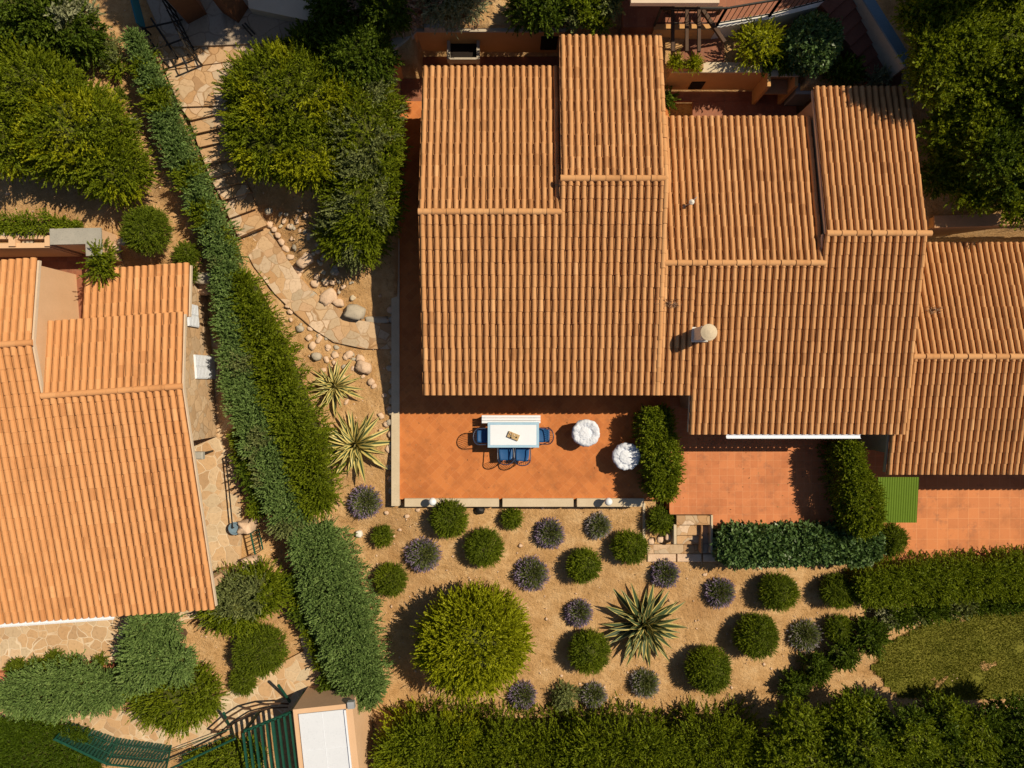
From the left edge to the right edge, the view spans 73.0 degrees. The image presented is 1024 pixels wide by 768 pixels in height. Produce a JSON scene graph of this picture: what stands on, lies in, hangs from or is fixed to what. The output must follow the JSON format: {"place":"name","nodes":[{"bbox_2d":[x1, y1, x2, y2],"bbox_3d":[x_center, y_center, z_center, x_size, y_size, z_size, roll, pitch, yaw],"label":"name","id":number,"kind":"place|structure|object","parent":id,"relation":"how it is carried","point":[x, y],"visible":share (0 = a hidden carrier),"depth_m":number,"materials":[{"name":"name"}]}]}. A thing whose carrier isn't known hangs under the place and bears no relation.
{"place":"outdoors","nodes":[
{"label":"outdoors","id":0,"kind":"place"},
{"bbox_2d":[0,253,110,318],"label":"courtyard floor","id":1,"kind":"structure","parent":0,"point":[67,264],"depth_m":20.62,"materials":[{"name":"tile"}]},
{"bbox_2d":[0,235,81,256],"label":"planter wall","id":2,"kind":"structure","parent":1,"relation":"on","point":[10,246],"depth_m":19.50,"materials":[{"name":"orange paint"}]},
{"bbox_2d":[0,610,199,686],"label":"porch paving","id":3,"kind":"structure","parent":0,"point":[92,638],"depth_m":21.64,"materials":[{"name":"beige stone"}]},
{"bbox_2d":[0,622,320,749],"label":"path","id":4,"kind":"structure","parent":0,"point":[295,677],"depth_m":21.93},
{"bbox_2d":[53,721,235,767],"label":"netting fence","id":5,"kind":"object","parent":4,"relation":"on","point":[116,743],"visible":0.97,"depth_m":21.35,"materials":[{"name":"green paint"}]},
{"bbox_2d":[242,691,304,767],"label":"green pergola","id":6,"kind":"object","parent":4,"relation":"on","point":[247,728],"visible":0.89,"depth_m":20.52,"materials":[{"name":"paint"}]},
{"bbox_2d":[158,36,267,237],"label":"path","id":7,"kind":"structure","parent":0,"point":[191,77],"depth_m":19.88,"materials":[{"name":"beige stone"}]},
{"bbox_2d":[193,338,242,573],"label":"side paving","id":8,"kind":"structure","parent":0,"point":[225,544],"depth_m":21.64,"materials":[{"name":"beige stone"}]},
{"bbox_2d":[147,0,331,47],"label":"paving","id":9,"kind":"structure","parent":0,"point":[214,26],"depth_m":19.68,"materials":[{"name":"grey stone"}]},
{"bbox_2d":[248,228,390,348],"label":"path","id":10,"kind":"structure","parent":0,"point":[290,287],"depth_m":21.74,"materials":[{"name":"beige stone"}]},
{"bbox_2d":[0,0,1023,767],"bbox_3d":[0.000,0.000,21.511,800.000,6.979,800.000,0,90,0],"label":"ground","id":11,"kind":"structure","parent":0,"point":[560,590],"depth_m":22.51,"materials":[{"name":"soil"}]},
{"bbox_2d":[0,206,83,240],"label":"ground plants","id":12,"kind":"object","parent":11,"relation":"on","point":[20,224],"visible":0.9,"depth_m":19.15,"materials":[{"name":"green plant"}]},
{"bbox_2d":[0,715,111,767],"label":"lawn hedge","id":13,"kind":"object","parent":11,"relation":"on","point":[27,744],"visible":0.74,"depth_m":21.28,"materials":[{"name":"green plant"}]},
{"bbox_2d":[0,0,115,76],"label":"bush","id":14,"kind":"object","parent":11,"relation":"on","point":[64,24],"visible":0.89,"depth_m":17.84,"materials":[{"name":"green plant"}]},
{"bbox_2d":[0,649,132,726],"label":"juniper hedge","id":15,"kind":"object","parent":11,"relation":"on","point":[76,687],"visible":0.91,"depth_m":20.70,"materials":[{"name":"green plant"}]},
{"bbox_2d":[0,29,162,212],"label":"bush","id":16,"kind":"object","parent":11,"relation":"on","point":[53,117],"visible":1,"depth_m":17.90,"materials":[{"name":"green plant"}]},
{"bbox_2d":[50,228,122,262],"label":"retaining wall","id":17,"kind":"structure","parent":11,"relation":"on","point":[75,239],"depth_m":19.09,"materials":[{"name":"grey paint"}]},
{"bbox_2d":[76,236,122,291],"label":"roofside shrub","id":18,"kind":"object","parent":17,"relation":"on","point":[100,264],"visible":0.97,"depth_m":19.13,"materials":[{"name":"green plant"}]},
{"bbox_2d":[0,257,233,627],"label":"terracotta house","id":19,"kind":"structure","parent":11,"relation":"on","point":[108,416],"depth_m":19.08,"materials":[{"name":"paint"}]},
{"bbox_2d":[118,204,175,257],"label":"ball shrub","id":20,"kind":"object","parent":11,"relation":"on","point":[142,230],"visible":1,"depth_m":18.89,"materials":[{"name":"green plant"}]},
{"bbox_2d":[113,611,202,702],"bbox_3d":[-10.439,7.990,20.572,2.737,2.677,2.809,31,90,0],"label":"juniper tree","id":21,"kind":"object","parent":11,"relation":"on","point":[150,654],"visible":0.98,"depth_m":19.79,"materials":[{"name":"green plant"}]},
{"bbox_2d":[117,654,230,743],"bbox_3d":[-10.238,9.443,20.883,2.800,1.817,2.844,-42,90,0],"label":"bush","id":22,"kind":"object","parent":11,"relation":"on","point":[194,704],"visible":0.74,"depth_m":20.61,"materials":[{"name":"green plant"}]},
{"bbox_2d":[119,25,249,266],"bbox_3d":[-9.283,-6.559,19.748,1.330,2.708,6.805,-19,90,0],"label":"juniper hedge","id":23,"kind":"object","parent":11,"relation":"on","point":[194,181],"visible":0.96,"depth_m":19.15,"materials":[{"name":"green plant"}]},
{"bbox_2d":[180,734,268,767],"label":"bush","id":24,"kind":"object","parent":11,"relation":"on","point":[230,754],"visible":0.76,"depth_m":21.38,"materials":[{"name":"green plant"}]},
{"bbox_2d":[191,554,293,640],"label":"bush","id":25,"kind":"object","parent":11,"relation":"on","point":[241,598],"visible":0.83,"depth_m":20.58,"materials":[{"name":"green plant"}]},
{"bbox_2d":[224,428,273,522],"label":"shade hedge","id":26,"kind":"object","parent":11,"relation":"on","point":[244,472],"visible":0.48,"depth_m":20.99,"materials":[{"name":"green plant"}]},
{"bbox_2d":[230,622,290,679],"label":"bush","id":27,"kind":"object","parent":11,"relation":"on","point":[258,654],"visible":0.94,"depth_m":20.96,"materials":[{"name":"green plant"}]},
{"bbox_2d":[205,254,319,540],"bbox_3d":[-7.752,0.540,20.783,1.992,2.633,8.651,-15,90,0],"label":"juniper hedge","id":28,"kind":"object","parent":11,"relation":"on","point":[264,453],"visible":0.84,"depth_m":20.35,"materials":[{"name":"green plant"}]},
{"bbox_2d":[248,0,314,25],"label":"stone platform","id":29,"kind":"structure","parent":11,"relation":"on","point":[288,10],"depth_m":19.38,"materials":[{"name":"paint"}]},
{"bbox_2d":[222,266,350,522],"bbox_3d":[-6.779,0.344,20.893,2.048,2.730,7.893,-19,90,0],"label":"boundary hedge","id":30,"kind":"object","parent":11,"relation":"on","point":[294,412],"visible":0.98,"depth_m":20.36,"materials":[{"name":"green plant"}]},
{"bbox_2d":[211,29,371,199],"bbox_3d":[-6.023,-7.602,19.361,4.580,2.459,4.570,0,90,0],"label":"bush","id":31,"kind":"object","parent":11,"relation":"on","point":[272,126],"visible":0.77,"depth_m":19.04,"materials":[{"name":"green plant"}]},
{"bbox_2d":[281,570,340,693],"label":"shade hedge","id":32,"kind":"object","parent":11,"relation":"on","point":[296,616],"visible":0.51,"depth_m":21.38,"materials":[{"name":"green plant"}]},
{"bbox_2d":[293,684,374,767],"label":"shed","id":33,"kind":"structure","parent":11,"relation":"on","point":[332,730],"depth_m":20.43,"materials":[{"name":"white paint"}]},
{"bbox_2d":[311,360,363,417],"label":"agave","id":34,"kind":"object","parent":11,"relation":"on","point":[340,389],"visible":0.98,"depth_m":21.56,"materials":[{"name":"plant"}]},
{"bbox_2d":[284,514,395,714],"bbox_3d":[-5.290,7.060,21.429,2.382,2.437,6.272,-19,90,0],"label":"juniper hedge","id":35,"kind":"object","parent":11,"relation":"on","point":[320,555],"visible":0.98,"depth_m":20.85,"materials":[{"name":"green plant"}]},
{"bbox_2d":[279,10,404,89],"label":"bush","id":36,"kind":"object","parent":11,"relation":"on","point":[359,49],"visible":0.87,"depth_m":18.97,"materials":[{"name":"green plant"}]},
{"bbox_2d":[323,410,390,483],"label":"agave","id":37,"kind":"object","parent":11,"relation":"on","point":[346,438],"visible":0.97,"depth_m":21.66,"materials":[{"name":"plant"}]},
{"bbox_2d":[308,66,413,277],"bbox_3d":[-4.473,-6.436,20.099,3.291,2.790,6.555,0,90,0],"label":"bush","id":38,"kind":"object","parent":11,"relation":"on","point":[356,228],"visible":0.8,"depth_m":19.74,"materials":[{"name":"green plant"}]},
{"bbox_2d":[303,0,422,42],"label":"bush","id":39,"kind":"object","parent":11,"relation":"on","point":[392,16],"visible":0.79,"depth_m":18.89,"materials":[{"name":"green plant"}]},
{"bbox_2d":[346,483,382,520],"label":"lavender bush","id":40,"kind":"object","parent":11,"relation":"on","point":[364,502],"visible":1,"depth_m":21.99,"materials":[{"name":"purple plant"}]},
{"bbox_2d":[371,561,409,599],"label":"ball shrub","id":41,"kind":"object","parent":11,"relation":"on","point":[389,580],"visible":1,"depth_m":22.00,"materials":[{"name":"green plant"}]},
{"bbox_2d":[391,238,401,505],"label":"wall","id":42,"kind":"structure","parent":11,"relation":"on","point":[395,402],"depth_m":21.91,"materials":[{"name":"paint"}]},
{"bbox_2d":[403,536,443,572],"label":"lavender bush","id":43,"kind":"object","parent":11,"relation":"on","point":[423,554],"visible":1,"depth_m":22.14,"materials":[{"name":"purple plant"}]},
{"bbox_2d":[368,694,494,767],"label":"tall hedge","id":44,"kind":"object","parent":11,"relation":"on","point":[413,738],"visible":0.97,"depth_m":21.04,"materials":[{"name":"green plant"}]},
{"bbox_2d":[427,497,469,540],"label":"ball shrub","id":45,"kind":"object","parent":11,"relation":"on","point":[455,525],"visible":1,"depth_m":21.60,"materials":[{"name":"green plant"}]},
{"bbox_2d":[413,0,492,38],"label":"bush","id":46,"kind":"object","parent":11,"relation":"on","point":[454,11],"visible":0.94,"depth_m":19.20,"materials":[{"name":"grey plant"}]},
{"bbox_2d":[410,577,536,704],"bbox_3d":[-1.170,7.938,20.971,3.944,2.827,3.845,0,90,0],"label":"giant bush","id":47,"kind":"object","parent":11,"relation":"on","point":[469,634],"visible":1,"depth_m":20.44,"materials":[{"name":"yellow plant"}]},
{"bbox_2d":[394,28,565,81],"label":"retaining wall","id":48,"kind":"structure","parent":11,"relation":"on","point":[495,39],"depth_m":20.95,"materials":[{"name":"paint"}]},
{"bbox_2d":[462,525,505,569],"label":"ball shrub","id":49,"kind":"object","parent":11,"relation":"on","point":[477,542],"visible":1,"depth_m":21.78,"materials":[{"name":"green plant"}]},
{"bbox_2d":[445,694,606,767],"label":"tall hedge","id":50,"kind":"object","parent":11,"relation":"on","point":[524,742],"visible":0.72,"depth_m":21.22,"materials":[{"name":"green plant"}]},
{"bbox_2d":[512,555,550,591],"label":"lavender bush","id":51,"kind":"object","parent":11,"relation":"on","point":[530,573],"visible":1,"depth_m":22.21,"materials":[{"name":"purple plant"}]},
{"bbox_2d":[501,0,571,38],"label":"bush","id":52,"kind":"object","parent":11,"relation":"on","point":[535,14],"visible":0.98,"depth_m":19.52,"materials":[{"name":"green plant"}]},
{"bbox_2d":[565,547,603,585],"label":"ball shrub","id":53,"kind":"object","parent":11,"relation":"on","point":[581,566],"visible":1,"depth_m":21.93,"materials":[{"name":"green plant"}]},
{"bbox_2d":[565,627,612,676],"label":"ball shrub","id":54,"kind":"object","parent":11,"relation":"on","point":[590,650],"visible":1,"depth_m":21.88,"materials":[{"name":"green plant"}]},
{"bbox_2d":[557,0,625,37],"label":"broadleaf tree","id":55,"kind":"object","parent":11,"relation":"on","point":[594,15],"visible":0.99,"depth_m":19.35,"materials":[{"name":"green plant"}]},
{"bbox_2d":[553,691,692,767],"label":"tall hedge","id":56,"kind":"object","parent":11,"relation":"on","point":[638,739],"visible":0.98,"depth_m":20.97,"materials":[{"name":"green plant"}]},
{"bbox_2d":[609,528,650,565],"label":"ball shrub","id":57,"kind":"object","parent":11,"relation":"on","point":[632,546],"visible":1,"depth_m":21.98,"materials":[{"name":"green plant"}]},
{"bbox_2d":[602,583,685,666],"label":"agave","id":58,"kind":"object","parent":11,"relation":"on","point":[646,628],"visible":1,"depth_m":22.20,"materials":[{"name":"green plant"}]},
{"bbox_2d":[630,402,686,503],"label":"clipped hedge","id":59,"kind":"object","parent":11,"relation":"on","point":[662,459],"visible":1,"depth_m":20.79,"materials":[{"name":"green plant"}]},
{"bbox_2d":[646,514,715,561],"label":"stone steps","id":60,"kind":"structure","parent":11,"relation":"on","point":[691,540],"depth_m":22.36,"materials":[{"name":"stone"}]},
{"bbox_2d":[682,642,733,699],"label":"ball shrub","id":61,"kind":"object","parent":11,"relation":"on","point":[708,668],"visible":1,"depth_m":21.88,"materials":[{"name":"green plant"}]},
{"bbox_2d":[659,693,770,767],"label":"tall hedge","id":62,"kind":"object","parent":11,"relation":"on","point":[715,739],"visible":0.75,"depth_m":21.20,"materials":[{"name":"green plant"}]},
{"bbox_2d":[664,62,767,89],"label":"retaining wall","id":63,"kind":"structure","parent":11,"relation":"on","point":[718,75],"depth_m":21.09,"materials":[{"name":"paint"}]},
{"bbox_2d":[731,611,781,662],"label":"ball shrub","id":64,"kind":"object","parent":11,"relation":"on","point":[757,636],"visible":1,"depth_m":21.92,"materials":[{"name":"green plant"}]},
{"bbox_2d":[711,0,823,38],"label":"wall","id":65,"kind":"structure","parent":11,"relation":"on","point":[781,18],"depth_m":20.06,"materials":[{"name":"white paint"}]},
{"bbox_2d":[653,0,824,26],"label":"railing","id":66,"kind":"object","parent":65,"relation":"on","point":[718,22],"visible":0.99,"depth_m":19.46,"materials":[{"name":"black metal"}]},
{"bbox_2d":[756,569,801,613],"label":"ball shrub","id":67,"kind":"object","parent":11,"relation":"on","point":[780,591],"visible":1,"depth_m":22.03,"materials":[{"name":"green plant"}]},
{"bbox_2d":[777,666,813,704],"bbox_3d":[9.145,9.835,22.318,1.218,1.022,1.208,0,90,0],"label":"conifer","id":68,"kind":"object","parent":11,"relation":"on","point":[790,685],"visible":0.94,"depth_m":22.27,"materials":[{"name":"green plant"}]},
{"bbox_2d":[708,518,886,572],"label":"glossy hedge","id":69,"kind":"object","parent":11,"relation":"on","point":[779,544],"visible":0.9,"depth_m":21.46,"materials":[{"name":"green plant"}]},
{"bbox_2d":[786,618,823,652],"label":"lavender bush","id":70,"kind":"object","parent":11,"relation":"on","point":[805,635],"visible":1,"depth_m":22.57,"materials":[{"name":"purple plant"}]},
{"bbox_2d":[747,693,863,767],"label":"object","id":71,"kind":"object","parent":11,"relation":"on","point":[800,740],"visible":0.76,"depth_m":20.79,"materials":[{"name":"green plant"}]},
{"bbox_2d":[753,40,869,86],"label":"bush","id":72,"kind":"object","parent":11,"relation":"on","point":[849,69],"visible":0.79,"depth_m":20.24,"materials":[{"name":"green plant"}]},
{"bbox_2d":[781,8,844,78],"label":"bush","id":73,"kind":"object","parent":11,"relation":"on","point":[813,42],"visible":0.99,"depth_m":19.71,"materials":[{"name":"green plant"}]},
{"bbox_2d":[795,649,836,690],"bbox_3d":[9.835,9.243,22.354,1.406,1.017,1.306,0,90,0],"label":"conifer","id":74,"kind":"object","parent":11,"relation":"on","point":[817,668],"visible":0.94,"depth_m":22.23,"materials":[{"name":"green plant"}]},
{"bbox_2d":[817,571,856,609],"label":"ball shrub","id":75,"kind":"object","parent":11,"relation":"on","point":[837,592],"visible":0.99,"depth_m":22.21,"materials":[{"name":"green plant"}]},
{"bbox_2d":[824,634,861,673],"bbox_3d":[10.690,8.763,22.300,1.310,1.120,1.360,0,90,0],"label":"conifer","id":76,"kind":"object","parent":11,"relation":"on","point":[844,655],"visible":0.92,"depth_m":22.23,"materials":[{"name":"green plant"}]},
{"bbox_2d":[815,439,889,542],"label":"clipped hedge","id":77,"kind":"object","parent":11,"relation":"on","point":[857,500],"visible":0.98,"depth_m":20.73,"materials":[{"name":"green plant"}]},
{"bbox_2d":[816,0,901,87],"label":"staircase","id":78,"kind":"structure","parent":11,"relation":"on","point":[857,41],"depth_m":20.07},
{"bbox_2d":[844,613,892,660],"bbox_3d":[11.548,8.270,22.346,1.522,1.134,1.559,0,90,0],"label":"conifer","id":79,"kind":"object","parent":11,"relation":"on","point":[870,638],"visible":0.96,"depth_m":22.16,"materials":[{"name":"green plant"}]},
{"bbox_2d":[853,0,910,77],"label":"stair wall","id":80,"kind":"structure","parent":11,"relation":"on","point":[887,45],"depth_m":19.69,"materials":[{"name":"grey stone"}]},
{"bbox_2d":[824,683,952,767],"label":"broadleaf tree","id":81,"kind":"object","parent":11,"relation":"on","point":[880,738],"visible":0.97,"depth_m":20.47,"materials":[{"name":"green plant"}]},
{"bbox_2d":[844,544,1023,612],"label":"trimmed hedge","id":82,"kind":"object","parent":11,"relation":"on","point":[900,584],"visible":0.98,"depth_m":22.12,"materials":[{"name":"green plant"}]},
{"bbox_2d":[858,242,1023,474],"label":"terracotta house","id":83,"kind":"structure","parent":11,"relation":"on","point":[965,416],"depth_m":20.36,"materials":[{"name":"paint"}]},
{"bbox_2d":[871,611,1023,700],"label":"lawn","id":84,"kind":"structure","parent":11,"relation":"on","point":[981,675],"depth_m":23.27,"materials":[{"name":"plant"}]},
{"bbox_2d":[883,596,1023,634],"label":"ground hedge","id":85,"kind":"object","parent":11,"relation":"on","point":[913,616],"visible":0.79,"depth_m":22.82,"materials":[{"name":"green plant"}]},
{"bbox_2d":[890,0,1020,113],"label":"broadleaf tree","id":86,"kind":"object","parent":11,"relation":"on","point":[924,22],"visible":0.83,"depth_m":18.31,"materials":[{"name":"green plant"}]},
{"bbox_2d":[920,143,993,217],"bbox_3d":[13.004,-6.071,20.136,2.610,1.956,2.342,26,90,0],"label":"broadleaf tree","id":87,"kind":"object","parent":11,"relation":"on","point":[948,176],"visible":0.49,"depth_m":19.78,"materials":[{"name":"green plant"}]},
{"bbox_2d":[912,686,1023,767],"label":"broadleaf tree","id":88,"kind":"object","parent":11,"relation":"on","point":[968,734],"visible":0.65,"depth_m":20.55,"materials":[{"name":"green plant"}]},
{"bbox_2d":[916,79,1023,162],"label":"broadleaf tree","id":89,"kind":"object","parent":11,"relation":"on","point":[943,133],"visible":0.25,"depth_m":19.28,"materials":[{"name":"green plant"}]},
{"bbox_2d":[927,214,1023,237],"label":"garden wall","id":90,"kind":"structure","parent":11,"relation":"on","point":[943,225],"depth_m":20.64,"materials":[{"name":"paint"}]},
{"bbox_2d":[937,0,1023,119],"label":"broadleaf tree","id":91,"kind":"object","parent":11,"relation":"on","point":[1005,77],"visible":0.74,"depth_m":18.22,"materials":[{"name":"green plant"}]},
{"bbox_2d":[949,63,1023,202],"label":"broadleaf tree","id":92,"kind":"object","parent":11,"relation":"on","point":[1001,158],"visible":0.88,"depth_m":18.71,"materials":[{"name":"green plant"}]},
{"bbox_2d":[964,166,1023,230],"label":"broadleaf tree","id":93,"kind":"object","parent":11,"relation":"on","point":[1014,209],"visible":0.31,"depth_m":19.66,"materials":[{"name":"green plant"}]},
{"bbox_2d":[976,690,1023,767],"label":"broadleaf tree","id":94,"kind":"object","parent":11,"relation":"on","point":[1015,718],"visible":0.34,"depth_m":20.62,"materials":[{"name":"green plant"}]},
{"bbox_2d":[399,101,669,498],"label":"terrace","id":95,"kind":"structure","parent":0,"point":[440,466],"depth_m":22.00,"materials":[{"name":"tile"}]},
{"bbox_2d":[488,422,538,447],"bbox_3d":[0.041,1.579,21.622,1.580,0.758,0.780,0,90,0],"label":"dining table","id":96,"kind":"object","parent":95,"relation":"on","point":[528,432],"visible":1,"depth_m":21.24,"materials":[{"name":"white paint"}]},
{"bbox_2d":[418,33,932,438],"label":"terracotta house","id":97,"kind":"structure","parent":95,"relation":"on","point":[568,242],"depth_m":19.39,"materials":[{"name":"paint"}]},
{"bbox_2d":[400,56,795,116],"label":"courtyard floor","id":98,"kind":"structure","parent":0,"point":[721,103],"depth_m":22.00,"materials":[{"name":"tile"}]},
{"bbox_2d":[752,67,798,104],"bbox_3d":[8.090,-9.165,21.343,0.920,1.515,0.570,0,90,0],"label":"barbecue","id":99,"kind":"object","parent":98,"relation":"on","point":[783,88],"visible":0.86,"depth_m":21.22,"materials":[{"name":"paint"}]},
{"bbox_2d":[680,37,724,61],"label":"patio","id":100,"kind":"structure","parent":0,"point":[712,50],"depth_m":20.66,"materials":[{"name":"tile"}]},
{"bbox_2d":[663,6,725,52],"bbox_3d":[5.246,-10.165,20.212,1.791,0.925,1.330,0,90,0],"label":"pergola","id":101,"kind":"object","parent":100,"relation":"on","point":[716,30],"visible":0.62,"depth_m":19.75,"materials":[{"name":"brown wood"}]},
{"bbox_2d":[619,0,819,35],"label":"terrace","id":102,"kind":"structure","parent":0,"point":[639,20],"depth_m":20.12,"materials":[{"name":"tile"}]},
{"bbox_2d":[729,15,788,74],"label":"bush","id":103,"kind":"object","parent":102,"relation":"on","point":[758,42],"visible":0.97,"depth_m":19.91,"materials":[{"name":"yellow plant"}]},
{"bbox_2d":[664,395,836,527],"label":"terrace","id":104,"kind":"structure","parent":0,"point":[718,484],"depth_m":22.05,"materials":[{"name":"tile"}]},
{"bbox_2d":[847,449,1023,570],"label":"patio","id":105,"kind":"structure","parent":0,"point":[955,512],"depth_m":24.00,"materials":[{"name":"tile"}]},
{"bbox_2d":[878,477,918,522],"bbox_3d":[11.709,3.535,22.477,1.240,3.065,1.404,0,90,0],"label":"canopy","id":106,"kind":"object","parent":105,"relation":"on","point":[902,499],"visible":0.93,"depth_m":21.01,"materials":[{"name":"green fabric"}]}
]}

